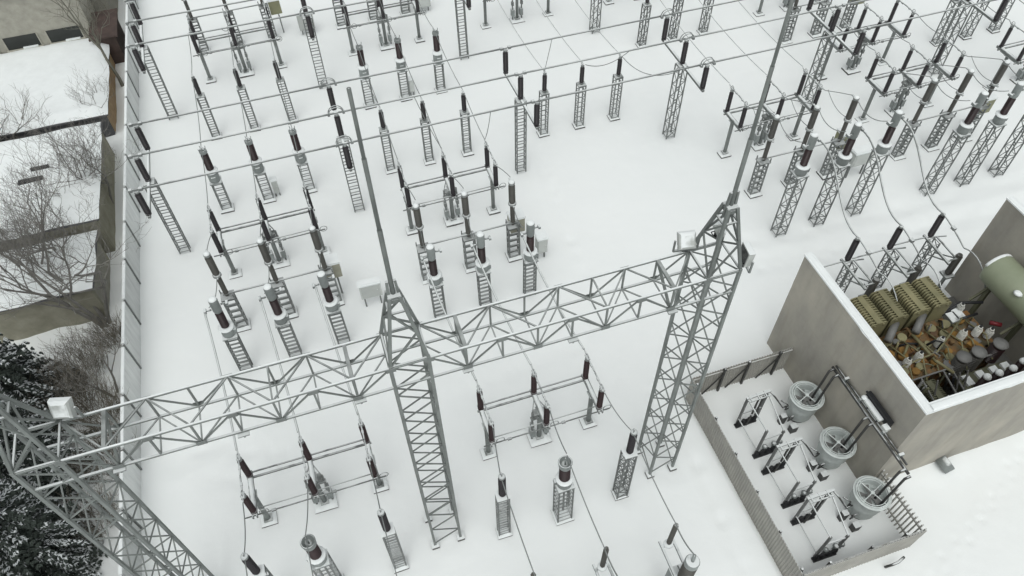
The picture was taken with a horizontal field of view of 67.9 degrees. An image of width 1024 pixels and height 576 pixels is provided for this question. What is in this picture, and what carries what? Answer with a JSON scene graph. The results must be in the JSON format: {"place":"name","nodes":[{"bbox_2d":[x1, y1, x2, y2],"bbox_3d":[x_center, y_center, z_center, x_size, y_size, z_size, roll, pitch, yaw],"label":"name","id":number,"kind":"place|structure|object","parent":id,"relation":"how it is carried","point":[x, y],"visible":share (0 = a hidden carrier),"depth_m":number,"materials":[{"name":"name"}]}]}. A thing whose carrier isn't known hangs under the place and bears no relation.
{"place":"outdoors","nodes":[
{"label":"outdoors","id":0,"kind":"place"},
{"bbox_2d":[7,0,1023,575],"bbox_3d":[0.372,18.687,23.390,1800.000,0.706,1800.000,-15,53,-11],"label":"snow ground","id":1,"kind":"structure","parent":0,"point":[599,192],"depth_m":39.22,"materials":[{"name":"snow"}]},
{"bbox_2d":[0,333,81,431],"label":"spruce tree","id":2,"kind":"object","parent":1,"relation":"on","point":[14,368],"visible":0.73,"depth_m":32.68,"materials":[{"name":"green plant"}]},
{"bbox_2d":[0,0,95,53],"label":"grey building","id":3,"kind":"structure","parent":1,"relation":"on","point":[25,24],"depth_m":48.71,"materials":[{"name":"brick"}]},
{"bbox_2d":[1,33,43,52],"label":"window","id":4,"kind":"structure","parent":3,"relation":"in","point":[21,42],"depth_m":49.13,"materials":[{"name":"black glass"}]},
{"bbox_2d":[44,26,85,43],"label":"window","id":5,"kind":"structure","parent":3,"relation":"in","point":[59,35],"depth_m":49.63,"materials":[{"name":"black glass"}]},
{"bbox_2d":[0,388,99,520],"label":"spruce tree","id":6,"kind":"object","parent":1,"relation":"on","point":[28,462],"visible":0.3,"depth_m":30.63,"materials":[{"name":"green plant"}]},
{"bbox_2d":[0,152,103,271],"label":"bare tree","id":7,"kind":"object","parent":1,"relation":"on","point":[46,226],"visible":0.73,"depth_m":35.06,"materials":[{"name":"grey plant"}]},
{"bbox_2d":[0,480,107,575],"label":"spruce tree","id":8,"kind":"object","parent":1,"relation":"on","point":[34,541],"visible":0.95,"depth_m":27.89,"materials":[{"name":"green plant"}]},
{"bbox_2d":[0,230,109,342],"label":"shed","id":9,"kind":"structure","parent":1,"relation":"on","point":[36,320],"depth_m":36.45,"materials":[{"name":"paint"}]},
{"bbox_2d":[9,347,103,426],"bbox_3d":[-19.730,4.467,33.287,4.278,3.017,3.901,21,55,17],"label":"shrub","id":10,"kind":"object","parent":1,"relation":"on","point":[77,387],"visible":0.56,"depth_m":33.45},
{"bbox_2d":[0,122,115,252],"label":"shed","id":11,"kind":"structure","parent":1,"relation":"on","point":[106,210],"depth_m":40.14,"materials":[{"name":"paint"}]},
{"bbox_2d":[0,38,116,141],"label":"garage","id":12,"kind":"structure","parent":1,"relation":"on","point":[37,73],"depth_m":46.36,"materials":[{"name":"white brick"}]},
{"bbox_2d":[33,318,107,383],"bbox_3d":[-19.790,3.184,34.671,3.362,2.458,3.157,15,53,13],"label":"shrub","id":13,"kind":"object","parent":1,"relation":"on","point":[69,351],"visible":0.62,"depth_m":34.84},
{"bbox_2d":[4,91,141,203],"bbox_3d":[-22.044,-6.742,39.150,6.548,8.050,5.208,-9,52,-6],"label":"bare tree","id":14,"kind":"object","parent":1,"relation":"on","point":[83,157],"visible":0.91,"depth_m":39.08,"materials":[{"name":"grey plant"}]},
{"bbox_2d":[0,121,150,327],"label":"bare tree","id":15,"kind":"object","parent":1,"relation":"on","point":[48,295],"visible":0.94,"depth_m":32.95,"materials":[{"name":"grey plant"}]},
{"bbox_2d":[36,314,127,396],"bbox_3d":[-18.750,3.467,33.501,3.442,4.039,4.196,-1,51,0],"label":"bare tree","id":16,"kind":"object","parent":1,"relation":"on","point":[92,364],"visible":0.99,"depth_m":33.18,"materials":[{"name":"brown plant"}]},
{"bbox_2d":[46,0,123,86],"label":"bare tree","id":17,"kind":"object","parent":1,"relation":"on","point":[96,43],"visible":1,"depth_m":46.86,"materials":[{"name":"plant"}]},
{"bbox_2d":[52,478,118,548],"bbox_3d":[-16.878,8.962,30.255,2.767,2.074,2.953,10,52,9],"label":"shrub","id":18,"kind":"object","parent":1,"relation":"on","point":[91,508],"visible":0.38,"depth_m":30.33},
{"bbox_2d":[51,368,128,445],"bbox_3d":[-18.021,5.422,32.695,3.729,2.709,3.426,33,59,24],"label":"shrub","id":19,"kind":"object","parent":1,"relation":"on","point":[108,403],"visible":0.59,"depth_m":33.13,"materials":[{"name":"plant"}]},
{"bbox_2d":[44,414,136,488],"bbox_3d":[-17.607,6.977,31.701,3.392,2.309,3.304,14,53,12],"label":"shrub","id":20,"kind":"object","parent":1,"relation":"on","point":[88,461],"visible":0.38,"depth_m":31.75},
{"bbox_2d":[67,306,120,353],"bbox_3d":[-19.171,2.159,36.035,2.266,1.592,2.484,12,52,10],"label":"shrub","id":21,"kind":"object","parent":1,"relation":"on","point":[114,335],"visible":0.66,"depth_m":36.10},
{"bbox_2d":[89,8,125,63],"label":"rusty shed","id":22,"kind":"structure","parent":1,"relation":"on","point":[113,35],"depth_m":50.13,"materials":[{"name":"brown metal"}]},
{"bbox_2d":[118,0,142,575],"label":"concrete fence","id":23,"kind":"object","parent":1,"relation":"on","point":[130,476],"visible":0.89,"depth_m":36.61,"materials":[{"name":"concrete"}]},
{"bbox_2d":[124,0,178,119],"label":"busbar support","id":24,"kind":"object","parent":1,"relation":"on","point":[139,56],"visible":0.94,"depth_m":43.66,"materials":[{"name":"metal"}]},
{"bbox_2d":[129,0,376,45],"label":"busbar tube","id":25,"kind":"object","parent":24,"relation":"on","point":[251,22],"visible":1,"depth_m":41.67,"materials":[{"name":"metal"}]},
{"bbox_2d":[128,121,190,253],"bbox_3d":[-17.300,-4.051,37.574,0.600,6.680,5.040,-14,53,-10],"label":"busbar support","id":26,"kind":"object","parent":1,"relation":"on","point":[148,180],"visible":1,"depth_m":36.75,"materials":[{"name":"metal"}]},
{"bbox_2d":[191,73,222,140],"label":"post insulator","id":27,"kind":"object","parent":1,"relation":"on","point":[199,94],"visible":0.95,"depth_m":44.31,"materials":[{"name":"metal"}]},
{"bbox_2d":[198,145,234,213],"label":"voltage transformer","id":28,"kind":"object","parent":1,"relation":"on","point":[214,180],"visible":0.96,"depth_m":40.31,"materials":[{"name":"metal"}]},
{"bbox_2d":[203,296,252,370],"bbox_3d":[-12.408,2.090,33.505,1.000,5.250,0.690,-14,52,-11],"label":"current transformer","id":29,"kind":"object","parent":1,"relation":"on","point":[227,329],"visible":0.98,"depth_m":33.07,"materials":[{"name":"metal"}]},
{"bbox_2d":[181,0,283,53],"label":"circuit breaker","id":30,"kind":"object","parent":1,"relation":"on","point":[274,7],"visible":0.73,"depth_m":50.66,"materials":[{"name":"metal"}]},
{"bbox_2d":[187,1,286,83],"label":"disconnector","id":31,"kind":"object","parent":1,"relation":"on","point":[245,72],"visible":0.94,"depth_m":48.26,"materials":[{"name":"metal"}]},
{"bbox_2d":[244,136,275,203],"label":"voltage transformer","id":32,"kind":"object","parent":1,"relation":"on","point":[258,169],"visible":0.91,"depth_m":40.71,"materials":[{"name":"metal"}]},
{"bbox_2d":[207,181,330,278],"bbox_3d":[-12.031,-2.626,38.011,5.505,4.387,2.174,-15,53,-11],"label":"disconnector","id":33,"kind":"object","parent":1,"relation":"on","point":[270,236],"visible":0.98,"depth_m":37.81,"materials":[{"name":"metal"}]},
{"bbox_2d":[203,223,344,332],"bbox_3d":[-10.934,-0.592,35.637,5.682,5.530,1.110,-15,52,-10],"label":"circuit breaker","id":34,"kind":"object","parent":1,"relation":"on","point":[330,263],"visible":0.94,"depth_m":35.72,"materials":[{"name":"metal"}]},
{"bbox_2d":[258,283,301,356],"bbox_3d":[-10.238,1.535,33.914,1.000,5.250,0.690,-15,53,-11],"label":"current transformer","id":35,"kind":"object","parent":1,"relation":"on","point":[279,315],"visible":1,"depth_m":33.45,"materials":[{"name":"grey paint"}]},
{"bbox_2d":[288,126,317,193],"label":"voltage transformer","id":36,"kind":"object","parent":1,"relation":"on","point":[312,188],"visible":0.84,"depth_m":40.98,"materials":[{"name":"metal"}]},
{"bbox_2d":[236,414,388,527],"bbox_3d":[-7.662,7.537,29.822,5.505,4.387,2.215,-15,52,-11],"label":"disconnector","id":37,"kind":"object","parent":1,"relation":"on","point":[322,501],"visible":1,"depth_m":29.60,"materials":[{"name":"metal"}]},
{"bbox_2d":[299,0,327,88],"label":"busbar support","id":38,"kind":"object","parent":1,"relation":"on","point":[307,17],"visible":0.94,"depth_m":45.08,"materials":[{"name":"metal"}]},
{"bbox_2d":[300,534,343,575],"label":"coupling transformer","id":39,"kind":"object","parent":1,"relation":"on","point":[320,557],"visible":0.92,"depth_m":26.52,"materials":[{"name":"metal"}]},
{"bbox_2d":[312,271,350,343],"bbox_3d":[-8.070,0.968,34.333,1.000,5.250,0.690,-15,53,-10],"label":"current transformer","id":40,"kind":"object","parent":1,"relation":"on","point":[331,303],"visible":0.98,"depth_m":33.82,"materials":[{"name":"grey paint"}]},
{"bbox_2d":[319,77,364,211],"bbox_3d":[-8.474,-6.530,39.241,0.840,6.951,5.040,-14,52,-10],"label":"busbar support","id":41,"kind":"object","parent":1,"relation":"on","point":[342,138],"visible":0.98,"depth_m":38.12,"materials":[{"name":"metal"}]},
{"bbox_2d":[132,0,741,125],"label":"busbar tube","id":42,"kind":"object","parent":41,"relation":"attached to","point":[221,106],"visible":1,"depth_m":39.06,"materials":[{"name":"metal"}]},
{"bbox_2d":[132,0,868,156],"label":"busbar tube","id":43,"kind":"object","parent":41,"relation":"attached to","point":[281,124],"visible":1,"depth_m":38.08,"materials":[{"name":"metal"}]},
{"bbox_2d":[132,0,995,191],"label":"busbar tube","id":44,"kind":"object","parent":41,"relation":"attached to","point":[326,147],"visible":1,"depth_m":37.13,"materials":[{"name":"metal"}]},
{"bbox_2d":[356,43,376,109],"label":"voltage transformer","id":45,"kind":"object","parent":1,"relation":"on","point":[361,68],"visible":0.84,"depth_m":45.58,"materials":[{"name":"metal"}]},
{"bbox_2d":[356,276,382,306],"bbox_3d":[-6.867,0.248,37.142,1.150,1.830,0.380,-14,53,-10],"label":"control cabinet","id":46,"kind":"object","parent":1,"relation":"on","point":[369,288],"visible":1,"depth_m":36.60,"materials":[{"name":"metal"}]},
{"bbox_2d":[332,0,411,29],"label":"circuit breaker","id":47,"kind":"object","parent":1,"relation":"on","point":[340,25],"visible":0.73,"depth_m":53.05,"materials":[{"name":"grey paint"}]},
{"bbox_2d":[340,0,425,56],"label":"disconnector","id":48,"kind":"object","parent":1,"relation":"on","point":[381,18],"visible":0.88,"depth_m":50.14,"materials":[{"name":"metal"}]},
{"bbox_2d":[378,107,397,174],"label":"post insulator","id":49,"kind":"object","parent":1,"relation":"on","point":[389,169],"visible":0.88,"depth_m":42.51,"materials":[{"name":"metal"}]},
{"bbox_2d":[377,508,408,573],"bbox_3d":[-4.407,9.199,27.738,0.594,5.488,0.495,-16,53,-11],"label":"surge arrester","id":50,"kind":"object","parent":1,"relation":"on","point":[401,563],"visible":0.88,"depth_m":27.89,"materials":[{"name":"metal"}]},
{"bbox_2d":[0,0,793,575],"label":"steel gantry","id":51,"kind":"object","parent":1,"relation":"on","point":[392,294],"visible":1,"depth_m":21.07,"materials":[{"name":"metal"}]},
{"bbox_2d":[44,397,83,418],"bbox_3d":[-11.225,3.075,19.056,0.770,0.761,0.426,-3,51,-2],"label":"floodlight","id":52,"kind":"object","parent":51,"relation":"attached to","point":[62,408],"visible":0.97,"depth_m":18.86,"materials":[{"name":"paint"}]},
{"bbox_2d":[672,230,699,252],"bbox_3d":[5.093,-1.317,22.250,0.770,0.749,0.460,-7,52,-5],"label":"floodlight","id":53,"kind":"object","parent":51,"relation":"on","point":[686,241],"visible":0.98,"depth_m":22.04,"materials":[{"name":"paint"}]},
{"bbox_2d":[394,35,412,101],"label":"voltage transformer","id":54,"kind":"object","parent":1,"relation":"on","point":[399,61],"visible":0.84,"depth_m":46.07,"materials":[{"name":"metal"}]},
{"bbox_2d":[419,98,435,165],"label":"post insulator","id":55,"kind":"object","parent":1,"relation":"on","point":[428,160],"visible":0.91,"depth_m":42.98,"materials":[{"name":"metal"}]},
{"bbox_2d":[420,244,446,317],"bbox_3d":[-3.535,-0.203,35.196,1.000,5.250,0.690,-15,52,-11],"label":"current transformer","id":56,"kind":"object","parent":1,"relation":"on","point":[436,275],"visible":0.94,"depth_m":34.63,"materials":[{"name":"grey paint"}]},
{"bbox_2d":[432,28,447,93],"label":"voltage transformer","id":57,"kind":"object","parent":1,"relation":"on","point":[437,51],"visible":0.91,"depth_m":46.49,"materials":[{"name":"metal"}]},
{"bbox_2d":[397,139,505,235],"bbox_3d":[-3.163,-5.006,39.772,5.504,4.387,2.175,-15,53,-11],"label":"disconnector","id":58,"kind":"object","parent":1,"relation":"on","point":[450,192],"visible":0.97,"depth_m":39.69,"materials":[{"name":"metal"}]},
{"bbox_2d":[454,0,470,59],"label":"busbar support","id":59,"kind":"object","parent":1,"relation":"on","point":[467,3],"visible":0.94,"depth_m":48.60,"materials":[{"name":"metal"}]},
{"bbox_2d":[459,90,473,156],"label":"post insulator","id":60,"kind":"object","parent":1,"relation":"on","point":[467,151],"visible":0.98,"depth_m":43.37,"materials":[{"name":"metal"}]},
{"bbox_2d":[412,178,525,284],"bbox_3d":[-2.056,-2.905,37.340,5.683,5.530,1.110,-15,53,-10],"label":"circuit breaker","id":61,"kind":"object","parent":1,"relation":"on","point":[513,226],"visible":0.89,"depth_m":37.56,"materials":[{"name":"beige paint"}]},
{"bbox_2d":[470,231,491,305],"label":"current transformer","id":62,"kind":"object","parent":1,"relation":"on","point":[480,245],"visible":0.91,"depth_m":35.15,"materials":[{"name":"grey paint"}]},
{"bbox_2d":[494,473,512,539],"bbox_3d":[-0.341,8.167,28.498,0.594,5.488,0.495,-14,53,-10],"label":"surge arrester","id":63,"kind":"object","parent":1,"relation":"on","point":[503,531],"visible":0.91,"depth_m":28.79,"materials":[{"name":"metal"}]},
{"bbox_2d":[480,0,552,29],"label":"disconnector","id":64,"kind":"object","parent":1,"relation":"on","point":[514,19],"visible":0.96,"depth_m":52.83,"materials":[{"name":"metal"}]},
{"bbox_2d":[499,45,542,173],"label":"busbar support","id":65,"kind":"object","parent":1,"relation":"on","point":[520,99],"visible":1,"depth_m":40.34,"materials":[{"name":"metal"}]},
{"bbox_2d":[520,220,540,294],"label":"current transformer","id":66,"kind":"object","parent":1,"relation":"on","point":[529,233],"visible":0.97,"depth_m":35.62,"materials":[{"name":"grey paint"}]},
{"bbox_2d":[536,71,549,137],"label":"post insulator","id":67,"kind":"object","parent":1,"relation":"on","point":[541,132],"visible":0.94,"depth_m":44.28,"materials":[{"name":"metal"}]},
{"bbox_2d":[476,350,610,460],"bbox_3d":[1.220,5.196,31.552,5.505,4.387,2.215,-15,53,-11],"label":"disconnector","id":68,"kind":"object","parent":1,"relation":"on","point":[539,435],"visible":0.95,"depth_m":31.39,"materials":[{"name":"metal"}]},
{"bbox_2d":[551,456,574,525],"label":"coupling transformer","id":69,"kind":"object","parent":1,"relation":"on","point":[563,484],"visible":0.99,"depth_m":28.84,"materials":[{"name":"metal"}]},
{"bbox_2d":[572,62,586,129],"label":"post insulator","id":70,"kind":"object","parent":1,"relation":"on","point":[577,124],"visible":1,"depth_m":44.76,"materials":[{"name":"metal"}]},
{"bbox_2d":[607,54,623,121],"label":"post insulator","id":71,"kind":"object","parent":1,"relation":"on","point":[614,116],"visible":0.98,"depth_m":45.24,"materials":[{"name":"metal"}]},
{"bbox_2d":[611,428,637,500],"bbox_3d":[4.439,6.844,29.479,0.594,5.488,0.495,-15,52,-11],"label":"surge arrester","id":72,"kind":"object","parent":1,"relation":"on","point":[629,453],"visible":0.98,"depth_m":29.62,"materials":[{"name":"metal"}]},
{"bbox_2d":[658,523,699,575],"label":"line coupling unit","id":73,"kind":"object","parent":1,"relation":"on","point":[689,565],"visible":0.99,"depth_m":26.06,"materials":[{"name":"metal"}]},
{"bbox_2d":[660,8,715,138],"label":"busbar support","id":74,"kind":"object","parent":1,"relation":"on","point":[680,63],"visible":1,"depth_m":42.03,"materials":[{"name":"metal"}]},
{"bbox_2d":[734,389,788,458],"bbox_3d":[10.913,5.672,32.252,1.946,2.235,1.830,-16,53,-11],"label":"switch","id":75,"kind":"object","parent":1,"relation":"on","point":[765,449],"visible":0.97,"depth_m":32.23,"materials":[{"name":"metal"}]},
{"bbox_2d":[717,68,824,158],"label":"disconnector","id":76,"kind":"object","parent":1,"relation":"on","point":[759,142],"visible":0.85,"depth_m":43.09,"materials":[{"name":"metal"}]},
{"bbox_2d":[761,437,819,508],"bbox_3d":[11.664,7.401,30.864,1.946,2.235,1.830,-15,53,-11],"label":"switch","id":77,"kind":"object","parent":1,"relation":"on","point":[793,500],"visible":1,"depth_m":30.84,"materials":[{"name":"metal"}]},
{"bbox_2d":[770,132,820,236],"bbox_3d":[14.086,-5.050,37.829,1.000,6.750,0.690,-15,53,-10],"label":"current transformer","id":78,"kind":"object","parent":1,"relation":"on","point":[801,170],"visible":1,"depth_m":37.33,"materials":[{"name":"metal"}]},
{"bbox_2d":[777,381,824,433],"bbox_3d":[12.466,5.111,33.018,1.742,1.724,1.478,-15,53,-11],"label":"coil","id":79,"kind":"object","parent":1,"relation":"on","point":[800,408],"visible":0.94,"depth_m":32.70,"materials":[{"name":"metal"}]},
{"bbox_2d":[744,94,859,198],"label":"circuit breaker","id":80,"kind":"object","parent":1,"relation":"on","point":[838,141],"visible":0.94,"depth_m":41.10,"materials":[{"name":"metal"}]},
{"bbox_2d":[685,347,926,575],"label":"sheet fence","id":81,"kind":"object","parent":1,"relation":"on","point":[768,531],"visible":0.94,"depth_m":30.47,"materials":[{"name":"grey metal"}]},
{"bbox_2d":[790,488,852,562],"bbox_3d":[12.375,9.103,29.487,1.946,2.235,1.830,-15,53,-10],"label":"switch","id":82,"kind":"object","parent":1,"relation":"on","point":[824,554],"visible":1,"depth_m":29.46,"materials":[{"name":"metal"}]},
{"bbox_2d":[782,0,864,44],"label":"circuit breaker","id":83,"kind":"object","parent":1,"relation":"on","point":[815,33],"visible":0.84,"depth_m":51.03,"materials":[{"name":"grey metal"}]},
{"bbox_2d":[806,426,856,481],"bbox_3d":[13.204,6.834,31.630,1.742,1.724,1.478,-16,53,-11],"label":"coil","id":84,"kind":"object","parent":1,"relation":"on","point":[829,449],"visible":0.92,"depth_m":31.30,"materials":[{"name":"metal"}]},
{"bbox_2d":[801,0,870,104],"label":"busbar support","id":85,"kind":"object","parent":1,"relation":"on","point":[828,31],"visible":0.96,"depth_m":43.84,"materials":[{"name":"metal"}]},
{"bbox_2d":[808,121,863,226],"bbox_3d":[16.297,-5.639,38.264,1.000,6.750,0.690,-15,53,-11],"label":"current transformer","id":86,"kind":"object","parent":1,"relation":"on","point":[843,159],"visible":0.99,"depth_m":37.63,"materials":[{"name":"grey paint"}]},
{"bbox_2d":[824,237,879,296],"bbox_3d":[15.488,-0.193,35.681,2.805,4.300,1.950,-15,53,-11],"label":"cable support","id":87,"kind":"object","parent":1,"relation":"on","point":[873,284],"visible":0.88,"depth_m":35.51,"materials":[{"name":"metal"}]},
{"bbox_2d":[821,140,897,300],"bbox_3d":[15.844,-2.846,34.717,0.532,3.561,8.354,-13,52,-10],"label":"cable","id":88,"kind":"object","parent":87,"relation":"attached to","point":[868,252],"visible":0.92,"depth_m":35.28,"materials":[{"name":"metal"}]},
{"bbox_2d":[845,143,875,177],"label":"control cabinet","id":89,"kind":"object","parent":1,"relation":"on","point":[860,154],"visible":0.61,"depth_m":41.73,"materials":[{"name":"metal"}]},
{"bbox_2d":[837,475,891,531],"bbox_3d":[13.942,8.525,30.264,1.742,1.724,1.478,-14,52,-11],"label":"coil","id":90,"kind":"object","parent":1,"relation":"on","point":[865,490],"visible":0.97,"depth_m":29.94,"materials":[{"name":"metal"}]},
{"bbox_2d":[815,0,916,80],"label":"disconnector","id":91,"kind":"object","parent":1,"relation":"on","point":[850,68],"visible":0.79,"depth_m":47.48,"materials":[{"name":"metal"}]},
{"bbox_2d":[845,109,904,216],"bbox_3d":[18.477,-6.279,38.741,1.000,6.750,0.690,-15,52,-11],"label":"current transformer","id":92,"kind":"object","parent":1,"relation":"on","point":[883,146],"visible":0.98,"depth_m":38.29,"materials":[{"name":"grey paint"}]},
{"bbox_2d":[852,225,921,291],"bbox_3d":[17.659,-0.768,36.114,2.805,4.300,1.950,-14,53,-10],"label":"cable support","id":93,"kind":"object","parent":1,"relation":"on","point":[914,273],"visible":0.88,"depth_m":36.00,"materials":[{"name":"metal"}]},
{"bbox_2d":[767,196,1023,480],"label":"blast wall","id":94,"kind":"structure","parent":1,"relation":"on","point":[822,327],"depth_m":30.75,"materials":[{"name":"concrete"}]},
{"bbox_2d":[809,365,910,506],"bbox_3d":[13.779,5.797,30.271,0.690,2.534,5.150,-15,53,-11],"label":"busbar","id":95,"kind":"object","parent":94,"relation":"attached to","point":[859,402],"visible":0.93,"depth_m":29.59,"materials":[{"name":"grey paint"}]},
{"bbox_2d":[861,390,893,431],"bbox_3d":[13.809,4.687,28.790,0.419,0.575,1.597,-15,53,-11],"label":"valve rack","id":96,"kind":"object","parent":94,"relation":"attached to","point":[874,406],"visible":1,"depth_m":28.69,"materials":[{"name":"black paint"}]},
{"bbox_2d":[854,35,967,122],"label":"disconnector","id":97,"kind":"object","parent":1,"relation":"on","point":[895,104],"visible":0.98,"depth_m":44.66,"materials":[{"name":"metal"}]},
{"bbox_2d":[894,213,962,287],"bbox_3d":[19.829,-1.388,36.562,2.805,4.300,1.950,-13,52,-10],"label":"cable support","id":98,"kind":"object","parent":1,"relation":"on","point":[947,273],"visible":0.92,"depth_m":36.53,"materials":[{"name":"metal"}]},
{"bbox_2d":[902,118,985,287],"bbox_3d":[20.207,-4.017,35.583,0.532,3.561,8.354,-13,52,-10],"label":"cable","id":99,"kind":"object","parent":98,"relation":"attached to","point":[953,228],"visible":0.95,"depth_m":36.20,"materials":[{"name":"metal"}]},
{"bbox_2d":[889,59,1009,160],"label":"circuit breaker","id":100,"kind":"object","parent":1,"relation":"on","point":[927,146],"visible":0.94,"depth_m":42.77,"materials":[{"name":"grey paint"}]},
{"bbox_2d":[919,91,988,195],"bbox_3d":[23.020,-7.437,39.594,1.000,6.750,0.690,-14,53,-11],"label":"current transformer","id":101,"kind":"object","parent":1,"relation":"on","point":[965,127],"visible":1,"depth_m":39.19,"materials":[{"name":"grey paint"}]},
{"bbox_2d":[928,0,1008,75],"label":"busbar support","id":102,"kind":"object","parent":1,"relation":"on","point":[1002,7],"visible":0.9,"depth_m":45.81,"materials":[{"name":"metal"}]},
{"bbox_2d":[953,81,1023,186],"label":"current transformer","id":103,"kind":"object","parent":1,"relation":"on","point":[1001,117],"visible":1,"depth_m":39.69,"materials":[{"name":"grey paint"}]},
{"bbox_2d":[983,21,1023,90],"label":"disconnector","id":104,"kind":"object","parent":1,"relation":"on","point":[1011,57],"visible":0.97,"depth_m":46.20,"materials":[{"name":"metal"}]},
{"bbox_2d":[988,115,1023,176],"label":"current transformer","id":105,"kind":"object","parent":1,"relation":"on","point":[1006,156],"visible":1,"depth_m":41.84,"materials":[{"name":"grey paint"}]},
{"bbox_2d":[941,296,1012,394],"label":"bay floor","id":106,"kind":"structure","parent":0,"point":[1003,356],"depth_m":35.21,"materials":[{"name":"concrete"}]},
{"bbox_2d":[850,254,1023,401],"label":"power transformer","id":107,"kind":"object","parent":106,"relation":"on","point":[933,352],"visible":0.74,"depth_m":32.78,"materials":[{"name":"paint"}]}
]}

